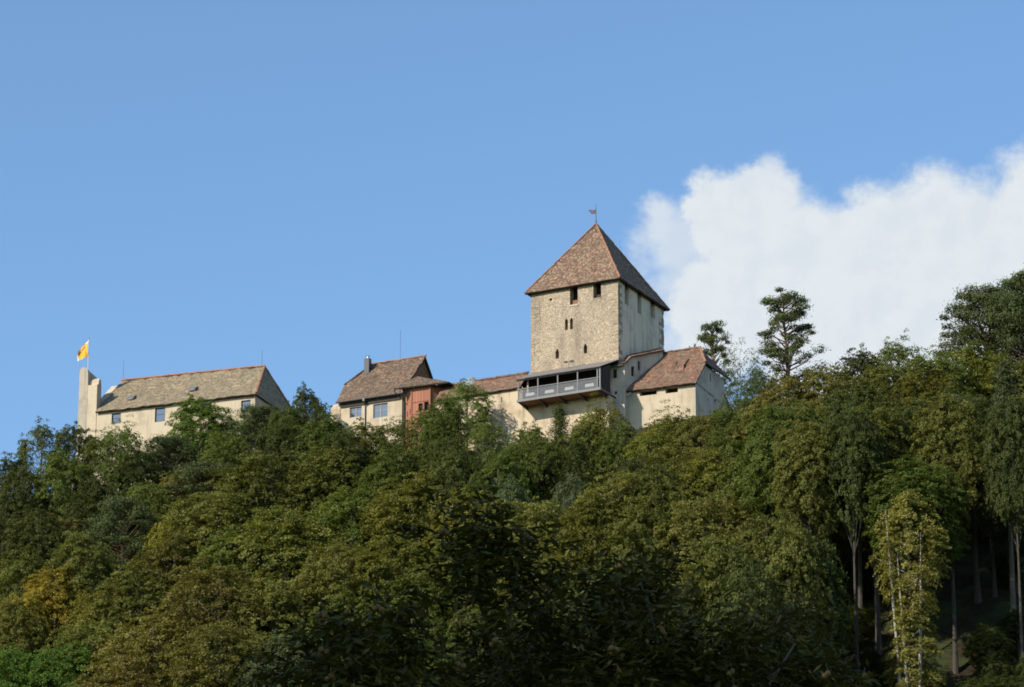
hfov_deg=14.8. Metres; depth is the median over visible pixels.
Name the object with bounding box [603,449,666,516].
broadleaf tree
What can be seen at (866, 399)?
tall beech
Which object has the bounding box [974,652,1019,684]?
broadleaf tree
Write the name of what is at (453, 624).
broadleaf tree
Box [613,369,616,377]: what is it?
window
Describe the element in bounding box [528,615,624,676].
broadleaf tree
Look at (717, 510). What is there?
broadleaf tree
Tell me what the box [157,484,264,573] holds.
broadleaf tree
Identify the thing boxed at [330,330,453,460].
castle house
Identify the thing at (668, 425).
feathery tree
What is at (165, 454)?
pine tree
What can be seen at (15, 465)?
broadleaf tree
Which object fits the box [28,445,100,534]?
broadleaf tree
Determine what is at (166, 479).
broadleaf tree
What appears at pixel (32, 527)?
broadleaf tree
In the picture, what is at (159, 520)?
broadleaf tree
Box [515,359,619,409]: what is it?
covered terrace
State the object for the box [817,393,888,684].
tall beech
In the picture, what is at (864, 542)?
broadleaf tree
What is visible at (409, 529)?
broadleaf tree
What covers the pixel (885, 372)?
broadleaf tree
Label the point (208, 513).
broadleaf tree
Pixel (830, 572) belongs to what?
broadleaf tree
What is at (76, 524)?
broadleaf tree
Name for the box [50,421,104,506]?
broadleaf tree
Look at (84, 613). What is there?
broadleaf tree
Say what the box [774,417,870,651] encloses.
tall beech
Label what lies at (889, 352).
feathery tree
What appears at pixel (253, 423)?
pine tree
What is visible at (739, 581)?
broadleaf tree
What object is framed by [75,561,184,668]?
broadleaf tree
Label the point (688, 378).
castle annex
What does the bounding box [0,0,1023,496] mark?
sky
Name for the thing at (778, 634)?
chestnut tree
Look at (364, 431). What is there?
broadleaf tree
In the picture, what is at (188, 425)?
broadleaf tree
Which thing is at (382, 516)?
broadleaf tree
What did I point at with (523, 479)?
broadleaf tree
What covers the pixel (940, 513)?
broadleaf tree
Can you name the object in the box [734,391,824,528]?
tall beech
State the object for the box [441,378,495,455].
feathery tree
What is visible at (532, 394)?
terrace table
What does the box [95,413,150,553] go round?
feathery tree
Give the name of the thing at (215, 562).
broadleaf tree
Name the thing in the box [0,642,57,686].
broadleaf tree
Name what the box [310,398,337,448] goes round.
broadleaf tree
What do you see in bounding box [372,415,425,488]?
feathery tree
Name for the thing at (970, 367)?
broadleaf tree
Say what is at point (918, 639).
slender tree
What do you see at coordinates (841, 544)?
broadleaf tree
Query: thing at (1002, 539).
broadleaf tree
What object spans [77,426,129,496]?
feathery tree
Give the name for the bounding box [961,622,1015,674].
bush
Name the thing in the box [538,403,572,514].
yew tree
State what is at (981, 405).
tall beech
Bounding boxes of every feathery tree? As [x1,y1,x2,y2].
[14,415,66,494]
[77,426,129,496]
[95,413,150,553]
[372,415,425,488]
[402,398,452,464]
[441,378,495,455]
[463,411,511,486]
[490,430,547,495]
[567,392,632,505]
[636,399,704,462]
[732,362,783,416]
[867,328,930,401]
[898,344,974,398]
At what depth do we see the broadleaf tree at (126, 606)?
391.74 m
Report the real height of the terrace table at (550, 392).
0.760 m
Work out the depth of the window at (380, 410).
432.16 m
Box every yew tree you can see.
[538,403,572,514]
[551,435,605,508]
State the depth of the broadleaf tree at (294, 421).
427.13 m
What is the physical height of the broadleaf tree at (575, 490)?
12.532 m
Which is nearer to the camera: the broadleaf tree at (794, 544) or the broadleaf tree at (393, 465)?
the broadleaf tree at (794, 544)
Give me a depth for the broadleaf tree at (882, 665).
346.89 m
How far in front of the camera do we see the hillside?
360.92 m
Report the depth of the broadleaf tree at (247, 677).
361.12 m
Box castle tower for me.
[524,209,670,373]
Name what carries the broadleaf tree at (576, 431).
on the hillside
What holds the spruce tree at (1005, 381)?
on the hillside
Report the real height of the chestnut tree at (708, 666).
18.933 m
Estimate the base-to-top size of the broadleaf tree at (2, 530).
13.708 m
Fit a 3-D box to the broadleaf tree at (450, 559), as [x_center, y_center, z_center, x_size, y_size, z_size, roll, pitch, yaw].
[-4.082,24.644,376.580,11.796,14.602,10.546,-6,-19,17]
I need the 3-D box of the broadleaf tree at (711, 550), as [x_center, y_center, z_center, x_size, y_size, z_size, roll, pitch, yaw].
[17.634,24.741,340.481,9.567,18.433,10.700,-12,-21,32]
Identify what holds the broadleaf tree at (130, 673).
on the hillside
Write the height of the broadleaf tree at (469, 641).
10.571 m
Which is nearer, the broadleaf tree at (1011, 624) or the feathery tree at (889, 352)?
the broadleaf tree at (1011, 624)
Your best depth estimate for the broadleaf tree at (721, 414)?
389.44 m
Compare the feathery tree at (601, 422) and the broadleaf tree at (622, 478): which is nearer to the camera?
the broadleaf tree at (622, 478)
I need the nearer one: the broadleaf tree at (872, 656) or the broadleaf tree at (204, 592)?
the broadleaf tree at (872, 656)
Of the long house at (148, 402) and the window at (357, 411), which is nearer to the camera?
the window at (357, 411)
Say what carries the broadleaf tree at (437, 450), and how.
on the hillside
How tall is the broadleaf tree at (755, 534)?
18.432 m
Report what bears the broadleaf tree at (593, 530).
on the hillside
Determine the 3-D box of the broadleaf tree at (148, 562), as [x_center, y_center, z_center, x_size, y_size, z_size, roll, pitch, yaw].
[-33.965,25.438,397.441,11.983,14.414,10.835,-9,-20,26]
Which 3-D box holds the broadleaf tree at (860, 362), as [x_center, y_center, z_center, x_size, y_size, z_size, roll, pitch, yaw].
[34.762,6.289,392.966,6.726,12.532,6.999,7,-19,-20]
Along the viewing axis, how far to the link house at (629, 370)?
419.28 m
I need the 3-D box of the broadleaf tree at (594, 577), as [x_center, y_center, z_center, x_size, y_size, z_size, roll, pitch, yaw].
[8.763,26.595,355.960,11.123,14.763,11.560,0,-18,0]
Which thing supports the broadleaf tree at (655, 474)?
on the hillside
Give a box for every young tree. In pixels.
[717,377,754,429]
[719,337,763,406]
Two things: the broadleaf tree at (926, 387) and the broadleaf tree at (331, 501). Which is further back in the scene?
the broadleaf tree at (331, 501)
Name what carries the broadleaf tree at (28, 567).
on the hillside
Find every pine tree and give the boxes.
[80,493,164,587]
[133,433,201,495]
[158,459,260,533]
[220,403,289,501]
[695,319,738,406]
[743,286,832,400]
[932,282,1023,393]
[967,268,1023,394]
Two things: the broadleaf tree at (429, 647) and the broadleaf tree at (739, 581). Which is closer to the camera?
the broadleaf tree at (739, 581)
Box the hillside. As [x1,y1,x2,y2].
[0,411,1023,686]
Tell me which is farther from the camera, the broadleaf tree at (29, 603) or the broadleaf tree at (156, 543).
the broadleaf tree at (156, 543)
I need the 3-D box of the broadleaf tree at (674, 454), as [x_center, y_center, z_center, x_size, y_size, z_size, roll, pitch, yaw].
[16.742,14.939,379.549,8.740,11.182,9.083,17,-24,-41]
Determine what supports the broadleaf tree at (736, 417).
on the hillside
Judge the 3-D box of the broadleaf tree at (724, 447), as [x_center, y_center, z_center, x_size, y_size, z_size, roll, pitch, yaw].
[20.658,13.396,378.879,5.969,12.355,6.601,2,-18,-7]
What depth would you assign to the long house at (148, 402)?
445.51 m
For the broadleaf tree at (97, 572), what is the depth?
395.98 m
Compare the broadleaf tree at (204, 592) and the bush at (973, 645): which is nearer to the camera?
the bush at (973, 645)
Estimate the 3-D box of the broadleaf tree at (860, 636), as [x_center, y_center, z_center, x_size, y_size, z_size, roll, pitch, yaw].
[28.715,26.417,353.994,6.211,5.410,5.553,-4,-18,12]
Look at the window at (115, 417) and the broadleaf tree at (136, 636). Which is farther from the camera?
the window at (115, 417)
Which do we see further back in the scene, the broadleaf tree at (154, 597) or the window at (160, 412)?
the window at (160, 412)
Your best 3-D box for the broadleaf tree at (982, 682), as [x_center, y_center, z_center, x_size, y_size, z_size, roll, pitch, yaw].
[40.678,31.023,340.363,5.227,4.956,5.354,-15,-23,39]
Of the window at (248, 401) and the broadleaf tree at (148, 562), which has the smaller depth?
the broadleaf tree at (148, 562)
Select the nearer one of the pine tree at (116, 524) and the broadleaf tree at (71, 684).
the broadleaf tree at (71, 684)
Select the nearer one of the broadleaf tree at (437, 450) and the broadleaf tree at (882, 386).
the broadleaf tree at (882, 386)
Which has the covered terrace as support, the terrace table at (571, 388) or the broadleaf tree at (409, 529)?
the terrace table at (571, 388)
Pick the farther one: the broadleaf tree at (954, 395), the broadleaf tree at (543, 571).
the broadleaf tree at (954, 395)
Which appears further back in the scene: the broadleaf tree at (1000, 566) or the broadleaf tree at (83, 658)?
the broadleaf tree at (83, 658)
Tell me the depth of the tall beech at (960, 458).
355.07 m
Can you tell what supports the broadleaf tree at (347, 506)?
on the hillside
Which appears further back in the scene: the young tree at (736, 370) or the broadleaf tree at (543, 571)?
the young tree at (736, 370)
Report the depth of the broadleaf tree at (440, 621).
371.25 m
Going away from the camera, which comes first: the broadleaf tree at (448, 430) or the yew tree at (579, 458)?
the yew tree at (579, 458)
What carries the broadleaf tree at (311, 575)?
on the hillside
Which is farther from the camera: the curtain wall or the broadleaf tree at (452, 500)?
the curtain wall
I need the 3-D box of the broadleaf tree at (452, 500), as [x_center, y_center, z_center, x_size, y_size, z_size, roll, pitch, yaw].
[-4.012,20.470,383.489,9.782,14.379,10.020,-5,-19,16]
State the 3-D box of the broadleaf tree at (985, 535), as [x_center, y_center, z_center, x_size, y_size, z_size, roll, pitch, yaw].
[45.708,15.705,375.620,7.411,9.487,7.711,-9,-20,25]
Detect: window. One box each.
[112,413,120,423]
[155,408,164,421]
[241,400,250,409]
[350,407,361,417]
[374,403,387,417]
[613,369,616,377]
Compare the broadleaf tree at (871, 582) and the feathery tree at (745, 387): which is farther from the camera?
the feathery tree at (745, 387)
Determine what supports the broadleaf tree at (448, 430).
on the hillside
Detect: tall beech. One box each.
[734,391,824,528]
[765,412,843,558]
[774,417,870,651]
[817,378,900,631]
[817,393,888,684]
[837,396,920,654]
[858,454,971,684]
[879,391,955,632]
[908,386,987,673]
[927,391,1021,603]
[965,394,997,596]
[979,386,1023,678]
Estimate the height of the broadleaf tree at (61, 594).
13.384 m
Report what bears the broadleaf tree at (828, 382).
on the hillside
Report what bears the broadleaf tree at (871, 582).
on the hillside
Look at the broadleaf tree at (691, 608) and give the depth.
337.18 m
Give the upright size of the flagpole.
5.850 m
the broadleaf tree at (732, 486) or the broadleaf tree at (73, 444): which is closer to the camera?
the broadleaf tree at (732, 486)
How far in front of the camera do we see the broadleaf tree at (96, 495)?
413.13 m
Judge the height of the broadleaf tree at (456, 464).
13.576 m
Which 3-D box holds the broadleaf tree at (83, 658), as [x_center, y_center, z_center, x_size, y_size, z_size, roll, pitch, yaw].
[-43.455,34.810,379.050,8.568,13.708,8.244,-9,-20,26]
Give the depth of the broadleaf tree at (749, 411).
378.89 m
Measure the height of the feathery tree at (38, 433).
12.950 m
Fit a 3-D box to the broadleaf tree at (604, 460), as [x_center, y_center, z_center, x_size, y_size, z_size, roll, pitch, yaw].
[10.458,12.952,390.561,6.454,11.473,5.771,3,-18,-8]
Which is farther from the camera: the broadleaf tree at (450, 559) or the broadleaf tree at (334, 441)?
the broadleaf tree at (334, 441)
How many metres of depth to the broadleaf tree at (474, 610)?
369.00 m
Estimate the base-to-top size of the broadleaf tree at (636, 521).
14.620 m
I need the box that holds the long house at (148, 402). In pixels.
[76,365,291,492]
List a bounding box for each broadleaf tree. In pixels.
[0,451,32,550]
[0,464,55,548]
[0,504,77,593]
[0,507,32,597]
[0,545,55,651]
[0,585,49,662]
[0,596,52,683]
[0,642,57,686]
[10,561,93,661]
[16,639,96,686]
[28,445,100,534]
[30,511,97,603]
[36,530,125,629]
[41,615,134,686]
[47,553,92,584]
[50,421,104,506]
[60,476,127,559]
[61,584,133,671]
[62,682,102,686]
[72,649,161,686]
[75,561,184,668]
[83,577,151,630]
[86,606,224,686]
[101,445,163,503]
[114,480,187,553]
[122,526,218,619]
[132,510,185,574]
[134,647,171,682]
[142,515,180,611]
[145,469,208,515]
[155,554,288,686]
[156,616,279,686]
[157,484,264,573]
[164,392,239,467]
[180,525,279,634]
[182,490,246,543]
[189,427,257,504]
[199,581,247,686]
[204,450,332,540]
[216,572,315,682]
[221,503,348,602]
[233,628,341,686]
[245,544,294,579]
[248,419,316,501]
[248,595,306,662]
[266,400,306,474]
[280,440,375,533]
[286,412,348,486]
[287,381,323,442]
[287,537,398,637]
[298,480,407,580]
[299,584,379,660]
[305,430,384,502]
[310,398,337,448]
[310,485,369,553]
[319,537,381,609]
[339,416,389,486]
[341,527,438,623]
[353,437,427,526]
[354,468,461,576]
[357,565,459,643]
[358,486,432,551]
[380,633,463,686]
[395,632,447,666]
[407,527,498,631]
[411,410,473,474]
[414,433,477,500]
[419,393,470,453]
[419,444,485,539]
[422,484,508,608]
[439,598,543,686]
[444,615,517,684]
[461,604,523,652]
[465,446,534,532]
[477,472,540,555]
[478,490,577,596]
[488,544,578,662]
[503,419,550,486]
[516,433,566,535]
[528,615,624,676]
[538,489,653,601]
[550,470,585,551]
[552,557,654,636]
[557,416,613,485]
[565,463,668,566]
[588,421,638,494]
[597,494,693,583]
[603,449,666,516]
[606,459,704,561]
[621,424,685,496]
[634,573,729,681]
[647,438,724,501]
[648,490,758,590]
[668,409,725,496]
[668,532,774,653]
[669,447,750,548]
[699,454,786,555]
[699,545,803,679]
[701,403,735,454]
[701,420,747,492]
[714,507,842,621]
[720,400,795,466]
[727,393,762,437]
[731,478,857,565]
[742,371,817,428]
[749,511,835,685]
[778,364,869,411]
[781,530,858,670]
[783,396,838,430]
[806,495,884,592]
[823,611,867,656]
[831,343,881,394]
[834,569,872,607]
[845,359,920,408]
[846,604,888,640]
[849,647,883,686]
[860,383,912,413]
[863,568,918,599]
[872,645,927,686]
[887,365,976,422]
[896,410,944,554]
[924,340,1016,403]
[938,388,979,526]
[956,675,1008,686]
[961,488,1002,553]
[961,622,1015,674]
[963,351,1023,408]
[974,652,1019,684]
[984,546,1023,593]
[990,608,1023,662]
[990,672,1023,686]
[996,521,1023,587]
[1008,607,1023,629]
[1013,653,1023,681]
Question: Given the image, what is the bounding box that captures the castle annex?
[625,346,731,429]
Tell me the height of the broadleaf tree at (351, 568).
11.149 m
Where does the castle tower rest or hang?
on the hillside
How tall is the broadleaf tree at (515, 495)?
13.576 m
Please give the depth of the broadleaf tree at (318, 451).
406.80 m
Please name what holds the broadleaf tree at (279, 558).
on the hillside
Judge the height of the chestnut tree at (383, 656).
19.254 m
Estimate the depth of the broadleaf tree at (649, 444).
385.30 m
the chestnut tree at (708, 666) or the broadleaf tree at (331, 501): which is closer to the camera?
the chestnut tree at (708, 666)
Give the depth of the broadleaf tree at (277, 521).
390.57 m
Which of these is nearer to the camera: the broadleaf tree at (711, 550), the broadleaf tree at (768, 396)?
the broadleaf tree at (711, 550)
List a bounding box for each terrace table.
[526,392,536,397]
[545,389,556,394]
[565,386,576,391]
[585,383,596,388]
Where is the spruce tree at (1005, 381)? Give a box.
[965,358,1023,638]
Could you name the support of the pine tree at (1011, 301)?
on the hillside
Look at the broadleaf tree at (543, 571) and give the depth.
363.34 m
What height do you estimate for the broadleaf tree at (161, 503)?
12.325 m
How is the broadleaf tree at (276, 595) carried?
on the hillside
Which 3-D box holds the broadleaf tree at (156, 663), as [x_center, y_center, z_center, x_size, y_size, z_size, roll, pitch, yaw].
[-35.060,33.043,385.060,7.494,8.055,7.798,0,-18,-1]
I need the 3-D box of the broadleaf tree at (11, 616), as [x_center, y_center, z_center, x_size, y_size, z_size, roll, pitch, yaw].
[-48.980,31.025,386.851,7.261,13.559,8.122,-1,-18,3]
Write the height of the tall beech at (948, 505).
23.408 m
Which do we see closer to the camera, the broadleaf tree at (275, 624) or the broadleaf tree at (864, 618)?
the broadleaf tree at (864, 618)
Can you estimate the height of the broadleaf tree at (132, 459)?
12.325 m
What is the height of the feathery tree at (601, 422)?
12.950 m
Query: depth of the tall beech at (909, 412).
361.48 m
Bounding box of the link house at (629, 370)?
[610,348,664,428]
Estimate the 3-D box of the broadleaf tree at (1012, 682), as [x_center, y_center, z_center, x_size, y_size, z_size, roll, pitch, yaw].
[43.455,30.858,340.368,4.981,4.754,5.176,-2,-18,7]
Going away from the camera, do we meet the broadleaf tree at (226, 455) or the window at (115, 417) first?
the broadleaf tree at (226, 455)
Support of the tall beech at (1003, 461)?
on the hillside
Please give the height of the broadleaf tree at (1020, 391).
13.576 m
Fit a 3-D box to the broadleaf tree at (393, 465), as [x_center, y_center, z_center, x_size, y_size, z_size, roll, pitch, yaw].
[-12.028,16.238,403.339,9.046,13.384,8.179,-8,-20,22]
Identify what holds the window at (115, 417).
in the long house at (148, 402)
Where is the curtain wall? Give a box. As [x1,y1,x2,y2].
[435,371,615,450]
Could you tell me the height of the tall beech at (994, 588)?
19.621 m
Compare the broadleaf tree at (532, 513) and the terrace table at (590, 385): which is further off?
the terrace table at (590, 385)
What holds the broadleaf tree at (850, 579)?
on the hillside
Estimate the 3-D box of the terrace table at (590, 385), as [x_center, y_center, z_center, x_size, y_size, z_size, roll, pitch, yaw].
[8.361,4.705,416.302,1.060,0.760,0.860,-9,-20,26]
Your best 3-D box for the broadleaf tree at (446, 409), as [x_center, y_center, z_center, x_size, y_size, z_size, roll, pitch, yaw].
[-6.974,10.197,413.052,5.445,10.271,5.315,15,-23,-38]
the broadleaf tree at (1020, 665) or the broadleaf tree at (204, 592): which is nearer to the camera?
the broadleaf tree at (1020, 665)
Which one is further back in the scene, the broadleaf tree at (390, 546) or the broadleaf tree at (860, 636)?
the broadleaf tree at (390, 546)
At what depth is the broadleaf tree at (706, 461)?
371.93 m
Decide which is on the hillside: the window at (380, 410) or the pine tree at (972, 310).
the pine tree at (972, 310)
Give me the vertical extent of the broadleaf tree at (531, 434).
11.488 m
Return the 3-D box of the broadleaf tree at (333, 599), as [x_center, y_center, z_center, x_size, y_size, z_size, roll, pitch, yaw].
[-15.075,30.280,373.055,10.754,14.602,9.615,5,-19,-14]
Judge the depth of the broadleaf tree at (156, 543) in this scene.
403.45 m
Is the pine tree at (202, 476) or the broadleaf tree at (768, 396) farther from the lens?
the pine tree at (202, 476)
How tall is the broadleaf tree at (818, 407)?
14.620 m
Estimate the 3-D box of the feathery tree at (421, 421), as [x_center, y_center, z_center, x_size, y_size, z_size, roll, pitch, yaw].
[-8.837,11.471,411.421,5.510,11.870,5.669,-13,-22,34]
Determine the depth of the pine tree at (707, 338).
451.52 m
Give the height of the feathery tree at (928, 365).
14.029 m
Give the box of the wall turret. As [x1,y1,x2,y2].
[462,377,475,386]
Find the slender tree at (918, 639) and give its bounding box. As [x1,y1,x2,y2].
[865,489,952,686]
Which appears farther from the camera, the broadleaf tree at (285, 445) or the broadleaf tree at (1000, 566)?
the broadleaf tree at (285, 445)
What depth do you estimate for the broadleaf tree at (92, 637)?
381.50 m
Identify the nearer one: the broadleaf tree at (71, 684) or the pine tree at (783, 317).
the broadleaf tree at (71, 684)
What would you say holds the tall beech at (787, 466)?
on the hillside
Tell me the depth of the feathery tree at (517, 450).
391.34 m
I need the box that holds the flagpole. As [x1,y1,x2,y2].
[77,337,89,367]
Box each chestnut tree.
[240,460,686,686]
[540,515,885,686]
[655,562,888,686]
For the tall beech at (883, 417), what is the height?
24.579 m
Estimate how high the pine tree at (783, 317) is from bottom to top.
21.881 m
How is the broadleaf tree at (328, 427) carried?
on the hillside
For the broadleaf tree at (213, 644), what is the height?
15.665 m
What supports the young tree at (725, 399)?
on the hillside
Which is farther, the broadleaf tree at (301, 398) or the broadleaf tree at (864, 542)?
the broadleaf tree at (301, 398)
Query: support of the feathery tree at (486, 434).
on the hillside
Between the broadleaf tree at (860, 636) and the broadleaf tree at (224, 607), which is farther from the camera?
the broadleaf tree at (224, 607)
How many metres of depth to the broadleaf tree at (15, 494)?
418.14 m
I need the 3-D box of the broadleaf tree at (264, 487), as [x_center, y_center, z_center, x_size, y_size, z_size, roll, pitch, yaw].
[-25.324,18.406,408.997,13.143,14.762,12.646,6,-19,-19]
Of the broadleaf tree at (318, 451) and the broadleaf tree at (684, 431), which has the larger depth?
the broadleaf tree at (318, 451)
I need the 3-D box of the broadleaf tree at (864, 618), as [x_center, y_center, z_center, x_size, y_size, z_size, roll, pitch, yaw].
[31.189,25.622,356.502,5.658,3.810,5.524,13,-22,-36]
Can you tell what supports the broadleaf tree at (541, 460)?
on the hillside

